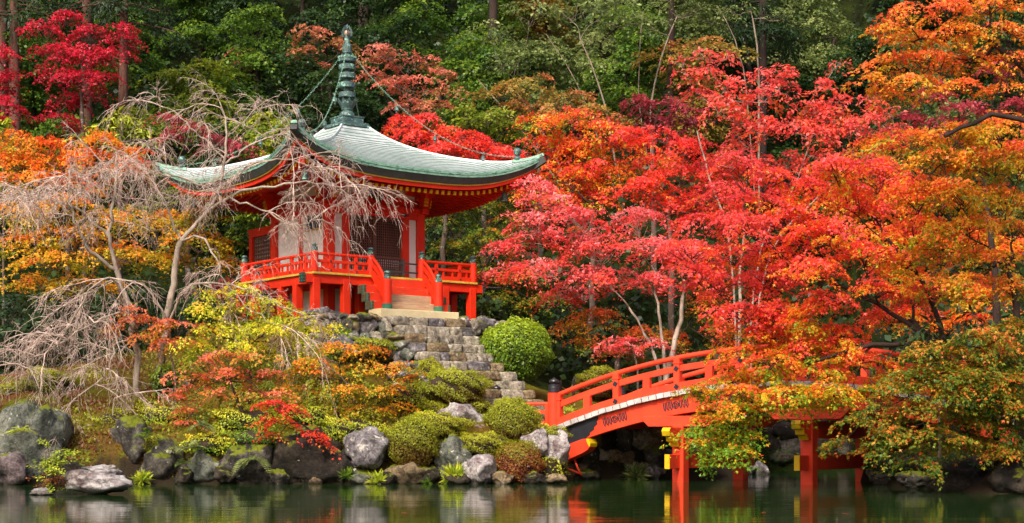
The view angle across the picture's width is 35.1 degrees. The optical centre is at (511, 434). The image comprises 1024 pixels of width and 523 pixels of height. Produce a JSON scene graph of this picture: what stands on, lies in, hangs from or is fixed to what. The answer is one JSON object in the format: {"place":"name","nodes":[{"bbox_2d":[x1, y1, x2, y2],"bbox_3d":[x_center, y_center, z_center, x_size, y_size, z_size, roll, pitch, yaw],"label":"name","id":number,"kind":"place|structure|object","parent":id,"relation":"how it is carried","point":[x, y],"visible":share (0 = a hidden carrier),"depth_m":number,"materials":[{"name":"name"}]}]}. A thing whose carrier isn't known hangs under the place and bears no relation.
{"place":"outdoors","nodes":[
{"label":"outdoors","id":0,"kind":"place"},
{"bbox_2d":[0,0,1023,493],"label":"ground","id":1,"kind":"structure","parent":0,"point":[122,462],"depth_m":71.30,"materials":[{"name":"plant"}]},
{"bbox_2d":[0,452,29,484],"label":"rock","id":2,"kind":"object","parent":1,"relation":"on","point":[13,468],"visible":0.66,"depth_m":45.40,"materials":[{"name":"grey stone"}]},
{"bbox_2d":[0,41,33,137],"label":"maple tree","id":3,"kind":"object","parent":1,"relation":"on","point":[6,98],"visible":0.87,"depth_m":67.94,"materials":[{"name":"red plant"}]},
{"bbox_2d":[0,399,73,481],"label":"rock","id":4,"kind":"object","parent":1,"relation":"on","point":[47,422],"visible":0.63,"depth_m":46.03,"materials":[{"name":"grey stone"}]},
{"bbox_2d":[0,13,80,159],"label":"broadleaf tree","id":5,"kind":"object","parent":1,"relation":"on","point":[39,92],"visible":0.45,"depth_m":77.60,"materials":[{"name":"green plant"}]},
{"bbox_2d":[0,291,92,373],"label":"evergreen shrub","id":6,"kind":"object","parent":1,"relation":"on","point":[9,325],"visible":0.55,"depth_m":54.64,"materials":[{"name":"green plant"}]},
{"bbox_2d":[12,365,84,394],"bbox_3d":[-14.384,-1.569,50.610,2.203,1.239,1.976,0,0,0],"label":"moss mound","id":7,"kind":"object","parent":1,"relation":"on","point":[67,381],"visible":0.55,"depth_m":50.06,"materials":[{"name":"green plant"}]},
{"bbox_2d":[0,0,98,234],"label":"cedar tree","id":8,"kind":"object","parent":1,"relation":"on","point":[12,14],"visible":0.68,"depth_m":72.80,"materials":[{"name":"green plant"}]},
{"bbox_2d":[10,111,116,253],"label":"broadleaf tree","id":9,"kind":"object","parent":1,"relation":"on","point":[58,131],"visible":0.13,"depth_m":72.31,"materials":[{"name":"green plant"}]},
{"bbox_2d":[15,8,148,292],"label":"maple tree","id":10,"kind":"object","parent":1,"relation":"on","point":[77,81],"visible":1,"depth_m":68.82,"materials":[{"name":"red plant"}]},
{"bbox_2d":[0,125,163,342],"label":"maple tree","id":11,"kind":"object","parent":1,"relation":"on","point":[10,149],"visible":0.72,"depth_m":60.83,"materials":[{"name":"orange plant"}]},
{"bbox_2d":[0,191,172,347],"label":"maple tree","id":12,"kind":"object","parent":1,"relation":"on","point":[49,254],"visible":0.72,"depth_m":57.64,"materials":[{"name":"orange plant"}]},
{"bbox_2d":[45,10,166,183],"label":"broadleaf tree","id":13,"kind":"object","parent":1,"relation":"on","point":[133,65],"visible":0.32,"depth_m":77.97,"materials":[{"name":"green plant"}]},
{"bbox_2d":[61,105,159,305],"bbox_3d":[-15.950,-8.475,65.218,4.046,9.587,2.709,0,0,0],"label":"broadleaf shrub","id":14,"kind":"object","parent":1,"relation":"on","point":[119,120],"visible":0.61,"depth_m":65.00,"materials":[{"name":"plant"}]},
{"bbox_2d":[0,119,233,477],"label":"weeping cherry","id":15,"kind":"object","parent":1,"relation":"on","point":[100,321],"visible":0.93,"depth_m":48.98,"materials":[{"name":"beige plant"}]},
{"bbox_2d":[57,0,193,260],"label":"cedar tree","id":16,"kind":"object","parent":1,"relation":"on","point":[121,8],"visible":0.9,"depth_m":71.81,"materials":[{"name":"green plant"}]},
{"bbox_2d":[110,415,154,463],"bbox_3d":[-11.012,0.336,47.555,1.446,1.857,1.874,0,0,0],"label":"rock","id":17,"kind":"object","parent":1,"relation":"on","point":[124,429],"visible":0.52,"depth_m":46.87,"materials":[{"name":"stone"}]},
{"bbox_2d":[43,292,251,363],"bbox_3d":[-12.142,-3.178,55.988,8.044,3.554,3.268,0,0,0],"label":"evergreen shrub","id":18,"kind":"object","parent":1,"relation":"on","point":[179,331],"visible":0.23,"depth_m":55.70,"materials":[{"name":"green plant"}]},
{"bbox_2d":[89,104,207,262],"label":"broadleaf tree","id":19,"kind":"object","parent":1,"relation":"on","point":[133,110],"visible":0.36,"depth_m":71.02,"materials":[{"name":"green plant"}]},
{"bbox_2d":[95,303,224,404],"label":"maple tree","id":20,"kind":"object","parent":1,"relation":"on","point":[154,343],"visible":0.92,"depth_m":49.28,"materials":[{"name":"red plant"}]},
{"bbox_2d":[137,435,187,478],"bbox_3d":[-10.014,0.862,47.131,1.582,1.705,1.913,0,0,0],"label":"rock","id":21,"kind":"object","parent":1,"relation":"on","point":[157,463],"visible":0.65,"depth_m":46.46,"materials":[{"name":"stone"}]},
{"bbox_2d":[118,201,248,325],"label":"maple tree","id":22,"kind":"object","parent":1,"relation":"on","point":[217,241],"visible":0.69,"depth_m":58.79,"materials":[{"name":"orange plant"}]},
{"bbox_2d":[135,58,244,167],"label":"broadleaf tree","id":23,"kind":"object","parent":1,"relation":"on","point":[180,95],"visible":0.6,"depth_m":76.36,"materials":[{"name":"green plant"}]},
{"bbox_2d":[141,110,264,330],"bbox_3d":[-12.211,-8.320,64.072,5.093,8.993,2.255,0,0,0],"label":"maple tree","id":24,"kind":"object","parent":1,"relation":"on","point":[237,145],"visible":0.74,"depth_m":63.95,"materials":[{"name":"plant"}]},
{"bbox_2d":[149,0,264,80],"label":"broadleaf tree","id":25,"kind":"object","parent":1,"relation":"on","point":[197,17],"visible":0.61,"depth_m":85.53,"materials":[{"name":"green plant"}]},
{"bbox_2d":[157,121,269,273],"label":"broadleaf tree","id":26,"kind":"object","parent":1,"relation":"on","point":[224,211],"visible":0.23,"depth_m":69.71,"materials":[{"name":"green plant"}]},
{"bbox_2d":[17,68,415,419],"bbox_3d":[-8.898,-5.790,49.693,12.142,11.147,5.365,0,0,0],"label":"weeping cherry","id":27,"kind":"object","parent":1,"relation":"on","point":[174,274],"visible":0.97,"depth_m":49.91,"materials":[{"name":"beige plant"}]},
{"bbox_2d":[157,347,303,433],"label":"maple tree","id":28,"kind":"object","parent":1,"relation":"on","point":[242,356],"visible":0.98,"depth_m":47.60,"materials":[{"name":"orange plant"}]},
{"bbox_2d":[183,1,301,146],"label":"broadleaf tree","id":29,"kind":"object","parent":1,"relation":"on","point":[258,58],"visible":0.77,"depth_m":78.08,"materials":[{"name":"green plant"}]},
{"bbox_2d":[219,443,272,480],"bbox_3d":[-7.566,0.908,46.984,1.451,1.519,1.874,0,0,35],"label":"rock","id":30,"kind":"object","parent":1,"relation":"on","point":[232,456],"visible":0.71,"depth_m":46.44,"materials":[{"name":"stone"}]},
{"bbox_2d":[211,403,294,436],"bbox_3d":[-7.978,-0.341,48.607,3.238,1.262,2.720,0,0,0],"label":"leafy bush","id":31,"kind":"object","parent":1,"relation":"on","point":[233,420],"visible":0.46,"depth_m":47.81,"materials":[{"name":"green plant"}]},
{"bbox_2d":[199,0,313,98],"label":"broadleaf tree","id":32,"kind":"object","parent":1,"relation":"on","point":[241,4],"visible":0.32,"depth_m":85.08,"materials":[{"name":"green plant"}]},
{"bbox_2d":[165,281,360,407],"bbox_3d":[-7.483,-2.648,49.124,5.795,4.125,2.822,0,0,0],"label":"maple tree","id":33,"kind":"object","parent":1,"relation":"on","point":[263,330],"visible":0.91,"depth_m":48.99,"materials":[{"name":"yellow plant"}]},
{"bbox_2d":[221,111,310,259],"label":"broadleaf tree","id":34,"kind":"object","parent":1,"relation":"on","point":[252,135],"visible":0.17,"depth_m":69.32,"materials":[{"name":"green plant"}]},
{"bbox_2d":[0,318,575,476],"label":"moss and grass","id":35,"kind":"object","parent":1,"relation":"on","point":[150,356],"visible":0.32,"depth_m":49.84,"materials":[{"name":"green plant"}]},
{"bbox_2d":[244,399,341,459],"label":"maple tree","id":36,"kind":"object","parent":1,"relation":"on","point":[296,425],"visible":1,"depth_m":46.24,"materials":[{"name":"red plant"}]},
{"bbox_2d":[220,23,365,131],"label":"maple tree","id":37,"kind":"object","parent":1,"relation":"on","point":[335,42],"visible":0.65,"depth_m":77.62,"materials":[{"name":"red plant"}]},
{"bbox_2d":[271,424,345,483],"bbox_3d":[-5.955,0.837,47.218,2.198,2.310,2.416,0,0,-41],"label":"rock","id":38,"kind":"object","parent":1,"relation":"on","point":[295,460],"visible":0.61,"depth_m":46.58,"materials":[{"name":"stone"}]},
{"bbox_2d":[261,48,389,147],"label":"broadleaf tree","id":39,"kind":"object","parent":1,"relation":"on","point":[306,82],"visible":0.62,"depth_m":76.97,"materials":[{"name":"green plant"}]},
{"bbox_2d":[294,0,385,116],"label":"broadleaf tree","id":40,"kind":"object","parent":1,"relation":"on","point":[332,19],"visible":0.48,"depth_m":84.04,"materials":[{"name":"green plant"}]},
{"bbox_2d":[154,24,546,319],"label":"temple hall","id":41,"kind":"structure","parent":1,"relation":"on","point":[395,275],"depth_m":55.28,"materials":[{"name":"red wood"}]},
{"bbox_2d":[350,215,374,269],"bbox_3d":[-5.146,-6.455,55.280,1.070,2.040,0.095,0,0,-37],"label":"door leaf","id":42,"kind":"structure","parent":41,"relation":"in","point":[366,242],"depth_m":55.28,"materials":[{"name":"brown wood"}]},
{"bbox_2d":[375,217,400,276],"bbox_3d":[-4.298,-6.455,55.923,1.070,2.040,0.095,0,0,-37],"label":"door leaf","id":43,"kind":"structure","parent":41,"relation":"in","point":[387,248],"depth_m":55.92,"materials":[{"name":"brown wood"}]},
{"bbox_2d":[276,340,430,438],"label":"maple tree","id":44,"kind":"object","parent":1,"relation":"on","point":[341,389],"visible":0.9,"depth_m":48.05,"materials":[{"name":"orange plant"}]},
{"bbox_2d":[343,426,389,469],"bbox_3d":[-4.164,0.417,47.046,1.338,1.328,1.635,-9,0,0],"label":"rock","id":45,"kind":"object","parent":1,"relation":"on","point":[365,447],"visible":0.98,"depth_m":46.50,"materials":[{"name":"grey stone"}]},
{"bbox_2d":[303,312,434,400],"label":"retaining wall","id":46,"kind":"structure","parent":1,"relation":"on","point":[369,325],"depth_m":51.55,"materials":[{"name":"stone"}]},
{"bbox_2d":[335,9,435,145],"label":"broadleaf tree","id":47,"kind":"object","parent":1,"relation":"on","point":[376,33],"visible":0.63,"depth_m":79.24,"materials":[{"name":"green plant"}]},
{"bbox_2d":[364,376,428,414],"bbox_3d":[-3.583,-1.079,49.263,1.921,1.436,1.963,0,0,-16],"label":"leafy bush","id":48,"kind":"object","parent":1,"relation":"on","point":[413,397],"visible":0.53,"depth_m":48.75,"materials":[{"name":"orange plant"}]},
{"bbox_2d":[352,0,452,96],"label":"broadleaf tree","id":49,"kind":"object","parent":1,"relation":"on","point":[402,5],"visible":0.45,"depth_m":86.23,"materials":[{"name":"green plant"}]},
{"bbox_2d":[351,43,469,148],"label":"maple tree","id":50,"kind":"object","parent":1,"relation":"on","point":[388,82],"visible":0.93,"depth_m":72.15,"materials":[{"name":"red plant"}]},
{"bbox_2d":[386,413,441,466],"bbox_3d":[-2.841,0.199,46.962,1.671,1.730,1.592,0,0,0],"label":"azalea bush","id":51,"kind":"object","parent":1,"relation":"on","point":[414,440],"visible":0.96,"depth_m":46.55,"materials":[{"name":"green plant"}]},
{"bbox_2d":[434,432,472,476],"bbox_3d":[-1.664,0.753,47.133,1.207,1.666,1.348,0,0,0],"label":"rock","id":52,"kind":"object","parent":1,"relation":"on","point":[453,451],"visible":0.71,"depth_m":46.81,"materials":[{"name":"grey stone"}]},
{"bbox_2d":[380,112,528,274],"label":"maple tree","id":53,"kind":"object","parent":1,"relation":"on","point":[433,147],"visible":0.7,"depth_m":63.67,"materials":[{"name":"red plant"}]},
{"bbox_2d":[417,365,497,404],"bbox_3d":[-1.827,-1.440,49.884,2.323,1.435,2.382,0,0,-45],"label":"moss mound","id":54,"kind":"object","parent":1,"relation":"on","point":[447,387],"visible":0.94,"depth_m":49.24,"materials":[{"name":"green plant"}]},
{"bbox_2d":[385,315,544,420],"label":"stone staircase","id":55,"kind":"structure","parent":1,"relation":"on","point":[446,343],"depth_m":52.16,"materials":[{"name":"grey stone"}]},
{"bbox_2d":[418,29,524,154],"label":"broadleaf tree","id":56,"kind":"object","parent":1,"relation":"on","point":[482,50],"visible":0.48,"depth_m":78.78,"materials":[{"name":"green plant"}]},
{"bbox_2d":[433,0,539,83],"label":"broadleaf tree","id":57,"kind":"object","parent":1,"relation":"on","point":[479,12],"visible":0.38,"depth_m":86.00,"materials":[{"name":"green plant"}]},
{"bbox_2d":[434,102,539,288],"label":"broadleaf tree","id":58,"kind":"object","parent":1,"relation":"on","point":[483,116],"visible":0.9,"depth_m":68.95,"materials":[{"name":"green plant"}]},
{"bbox_2d":[459,429,517,458],"bbox_3d":[-0.827,0.276,47.741,2.218,0.908,1.876,0,0,0],"label":"moss mound","id":59,"kind":"object","parent":1,"relation":"on","point":[480,443],"visible":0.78,"depth_m":47.17,"materials":[{"name":"green plant"}]},
{"bbox_2d":[425,200,582,323],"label":"maple tree","id":60,"kind":"object","parent":1,"relation":"on","point":[493,230],"visible":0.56,"depth_m":64.82,"materials":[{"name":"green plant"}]},
{"bbox_2d":[0,0,1023,416],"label":"hillside undergrowth","id":61,"kind":"object","parent":1,"relation":"on","point":[568,362],"visible":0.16,"depth_m":69.62,"materials":[{"name":"green plant"}]},
{"bbox_2d":[482,396,542,439],"bbox_3d":[-0.011,-0.356,48.625,1.887,1.644,1.644,0,0,0],"label":"azalea bush","id":62,"kind":"object","parent":1,"relation":"on","point":[512,418],"visible":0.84,"depth_m":48.10,"materials":[{"name":"green plant"}]},
{"bbox_2d":[452,0,573,204],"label":"slender tree","id":63,"kind":"object","parent":1,"relation":"on","point":[508,63],"visible":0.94,"depth_m":75.64,"materials":[{"name":"green plant"}]},
{"bbox_2d":[479,316,555,382],"bbox_3d":[0.129,-2.784,53.528,2.706,2.288,2.392,0,0,0],"label":"round shrub","id":64,"kind":"object","parent":1,"relation":"on","point":[521,348],"visible":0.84,"depth_m":52.80,"materials":[{"name":"green plant"}]},
{"bbox_2d":[494,440,546,482],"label":"azalea bush","id":65,"kind":"object","parent":1,"relation":"on","point":[518,461],"visible":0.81,"depth_m":46.77,"materials":[{"name":"brown plant"}]},
{"bbox_2d":[482,0,582,70],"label":"broadleaf tree","id":66,"kind":"object","parent":1,"relation":"on","point":[540,29],"visible":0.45,"depth_m":87.72,"materials":[{"name":"green plant"}]},
{"bbox_2d":[498,33,597,181],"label":"broadleaf tree","id":67,"kind":"object","parent":1,"relation":"on","point":[546,57],"visible":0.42,"depth_m":76.90,"materials":[{"name":"green plant"}]},
{"bbox_2d":[463,71,646,255],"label":"maple tree","id":68,"kind":"object","parent":1,"relation":"on","point":[545,108],"visible":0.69,"depth_m":71.82,"materials":[{"name":"orange plant"}]},
{"bbox_2d":[534,0,659,208],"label":"slender tree","id":69,"kind":"object","parent":1,"relation":"on","point":[590,16],"visible":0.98,"depth_m":75.21,"materials":[{"name":"green plant"}]},
{"bbox_2d":[475,173,720,384],"bbox_3d":[2.944,-4.705,55.653,8.736,8.638,3.888,0,0,0],"label":"maple tree","id":70,"kind":"object","parent":1,"relation":"on","point":[581,233],"visible":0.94,"depth_m":55.65,"materials":[{"name":"red plant"}]},
{"bbox_2d":[504,105,691,363],"bbox_3d":[3.331,-7.559,62.115,7.304,10.152,4.194,0,0,0],"label":"maple tree","id":71,"kind":"object","parent":1,"relation":"on","point":[569,144],"visible":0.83,"depth_m":61.84,"materials":[{"name":"orange plant"}]},
{"bbox_2d":[547,0,660,95],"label":"broadleaf tree","id":72,"kind":"object","parent":1,"relation":"on","point":[597,53],"visible":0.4,"depth_m":83.97,"materials":[{"name":"green plant"}]},
{"bbox_2d":[558,1,683,140],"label":"broadleaf tree","id":73,"kind":"object","parent":1,"relation":"on","point":[633,41],"visible":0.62,"depth_m":79.42,"materials":[{"name":"green plant"}]},
{"bbox_2d":[567,425,699,479],"bbox_3d":[4.238,0.836,52.718,1.216,2.528,7.026,0,0,44],"label":"bridge abutment","id":74,"kind":"object","parent":1,"relation":"on","point":[628,447],"visible":0.34,"depth_m":52.11,"materials":[{"name":"black stone"}]},
{"bbox_2d":[548,290,748,397],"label":"maple tree","id":75,"kind":"object","parent":1,"relation":"on","point":[581,341],"visible":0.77,"depth_m":57.23,"materials":[{"name":"red plant"}]},
{"bbox_2d":[617,93,711,271],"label":"maple tree","id":76,"kind":"object","parent":1,"relation":"on","point":[684,111],"visible":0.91,"depth_m":69.85,"materials":[{"name":"red plant"}]},
{"bbox_2d":[595,124,751,383],"bbox_3d":[6.024,-6.445,60.242,5.956,10.203,3.447,0,0,0],"label":"maple tree","id":77,"kind":"object","parent":1,"relation":"on","point":[670,204],"visible":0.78,"depth_m":59.91,"materials":[{"name":"red plant"}]},
{"bbox_2d":[614,0,753,168],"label":"slender tree","id":78,"kind":"object","parent":1,"relation":"on","point":[701,6],"visible":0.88,"depth_m":77.06,"materials":[{"name":"green plant"}]},
{"bbox_2d":[635,0,746,88],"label":"broadleaf tree","id":79,"kind":"object","parent":1,"relation":"on","point":[694,25],"visible":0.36,"depth_m":85.34,"materials":[{"name":"green plant"}]},
{"bbox_2d":[630,35,760,165],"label":"broadleaf tree","id":80,"kind":"object","parent":1,"relation":"on","point":[711,135],"visible":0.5,"depth_m":76.93,"materials":[{"name":"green plant"}]},
{"bbox_2d":[492,344,1018,484],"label":"arched bridge","id":81,"kind":"structure","parent":1,"relation":"on","point":[649,404],"depth_m":48.29,"materials":[{"name":"red wood"}]},
{"bbox_2d":[702,0,812,92],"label":"broadleaf tree","id":82,"kind":"object","parent":1,"relation":"on","point":[748,61],"visible":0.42,"depth_m":86.46,"materials":[{"name":"green plant"}]},
{"bbox_2d":[710,0,824,246],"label":"cedar tree","id":83,"kind":"object","parent":1,"relation":"on","point":[763,7],"visible":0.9,"depth_m":79.93,"materials":[{"name":"green plant"}]},
{"bbox_2d":[731,0,831,98],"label":"broadleaf tree","id":84,"kind":"object","parent":1,"relation":"on","point":[811,58],"visible":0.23,"depth_m":91.55,"materials":[{"name":"green plant"}]},
{"bbox_2d":[660,47,913,416],"bbox_3d":[9.707,-6.022,57.238,8.959,15.304,3.421,0,0,0],"label":"maple tree","id":85,"kind":"object","parent":1,"relation":"on","point":[823,112],"visible":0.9,"depth_m":56.90,"materials":[{"name":"red plant"}]},
{"bbox_2d":[756,146,852,269],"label":"broadleaf tree","id":86,"kind":"object","parent":1,"relation":"on","point":[778,154],"visible":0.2,"depth_m":79.80,"materials":[{"name":"red plant"}]},
{"bbox_2d":[754,73,857,193],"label":"broadleaf tree","id":87,"kind":"object","parent":1,"relation":"on","point":[801,82],"visible":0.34,"depth_m":85.83,"materials":[{"name":"red plant"}]},
{"bbox_2d":[763,413,853,454],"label":"bank wall","id":88,"kind":"structure","parent":1,"relation":"on","point":[784,432],"depth_m":68.40,"materials":[{"name":"stone"}]},
{"bbox_2d":[651,147,966,480],"bbox_3d":[7.887,-3.069,41.871,8.631,8.582,5.064,0,0,0],"label":"maple tree","id":89,"kind":"object","parent":1,"relation":"on","point":[831,360],"visible":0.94,"depth_m":41.60,"materials":[{"name":"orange plant"}]},
{"bbox_2d":[768,0,870,103],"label":"broadleaf tree","id":90,"kind":"object","parent":1,"relation":"on","point":[834,36],"visible":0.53,"depth_m":93.02,"materials":[{"name":"green plant"}]},
{"bbox_2d":[817,24,910,148],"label":"broadleaf tree","id":91,"kind":"object","parent":1,"relation":"on","point":[840,77],"visible":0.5,"depth_m":86.81,"materials":[{"name":"green plant"}]},
{"bbox_2d":[843,101,956,245],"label":"broadleaf tree","id":92,"kind":"object","parent":1,"relation":"on","point":[894,120],"visible":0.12,"depth_m":71.50,"materials":[{"name":"red plant"}]},
{"bbox_2d":[805,128,1023,424],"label":"maple tree","id":93,"kind":"object","parent":1,"relation":"on","point":[1006,144],"visible":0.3,"depth_m":46.79,"materials":[{"name":"orange plant"}]},
{"bbox_2d":[816,314,1023,490],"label":"maple tree","id":94,"kind":"object","parent":1,"relation":"on","point":[998,391],"visible":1,"depth_m":38.10,"materials":[{"name":"green plant"}]},
{"bbox_2d":[877,30,978,173],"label":"broadleaf tree","id":95,"kind":"object","parent":1,"relation":"on","point":[936,103],"visible":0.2,"depth_m":77.27,"materials":[{"name":"plant"}]},
{"bbox_2d":[840,0,1023,137],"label":"maple tree","id":96,"kind":"object","parent":1,"relation":"on","point":[960,30],"visible":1,"depth_m":35.91,"materials":[{"name":"orange plant"}]},
{"bbox_2d":[874,304,998,459],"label":"maple tree","id":97,"kind":"object","parent":1,"relation":"on","point":[922,332],"visible":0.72,"depth_m":41.04,"materials":[{"name":"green plant"}]},
{"bbox_2d":[856,109,1023,444],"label":"maple tree","id":98,"kind":"object","parent":1,"relation":"on","point":[948,164],"visible":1,"depth_m":39.92,"materials":[{"name":"orange plant"}]},
{"bbox_2d":[927,457,982,491],"bbox_3d":[11.310,1.151,40.679,1.499,1.228,1.639,0,0,0],"label":"rock","id":99,"kind":"object","parent":1,"relation":"on","point":[963,475],"visible":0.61,"depth_m":40.19,"materials":[{"name":"stone"}]},
{"bbox_2d":[894,61,1023,370],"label":"maple tree","id":100,"kind":"object","parent":1,"relation":"on","point":[991,242],"visible":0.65,"depth_m":45.93,"materials":[{"name":"plant"}]},
{"bbox_2d":[947,3,1023,150],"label":"broadleaf tree","id":101,"kind":"object","parent":1,"relation":"on","point":[997,96],"visible":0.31,"depth_m":79.44,"materials":[{"name":"orange plant"}]},
{"bbox_2d":[987,458,1023,493],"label":"rock","id":102,"kind":"object","parent":1,"relation":"on","point":[1006,478],"visible":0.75,"depth_m":38.50,"materials":[{"name":"stone"}]},
{"bbox_2d":[0,468,1023,522],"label":"pond water","id":103,"kind":"structure","parent":0,"point":[780,495],"depth_m":33.14,"materials":[{"name":"green liquid"}]},
{"bbox_2d":[29,487,55,494],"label":"rock","id":104,"kind":"object","parent":103,"relation":"on","point":[40,491],"visible":0.83,"depth_m":37.80,"materials":[{"name":"white stone"}]},
{"bbox_2d":[26,437,90,492],"bbox_3d":[-10.685,0.715,37.894,1.454,1.329,0.940,0,0,0],"label":"leafy shrub","id":105,"kind":"object","parent":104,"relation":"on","point":[51,482],"visible":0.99,"depth_m":37.93,"materials":[{"name":"green plant"}]},
{"bbox_2d":[59,469,132,494],"bbox_3d":[-9.763,1.120,38.201,1.330,0.654,1.743,0,0,-41],"label":"rock","id":106,"kind":"object","parent":103,"relation":"on","point":[88,482],"visible":0.94,"depth_m":37.81,"materials":[{"name":"white stone"}]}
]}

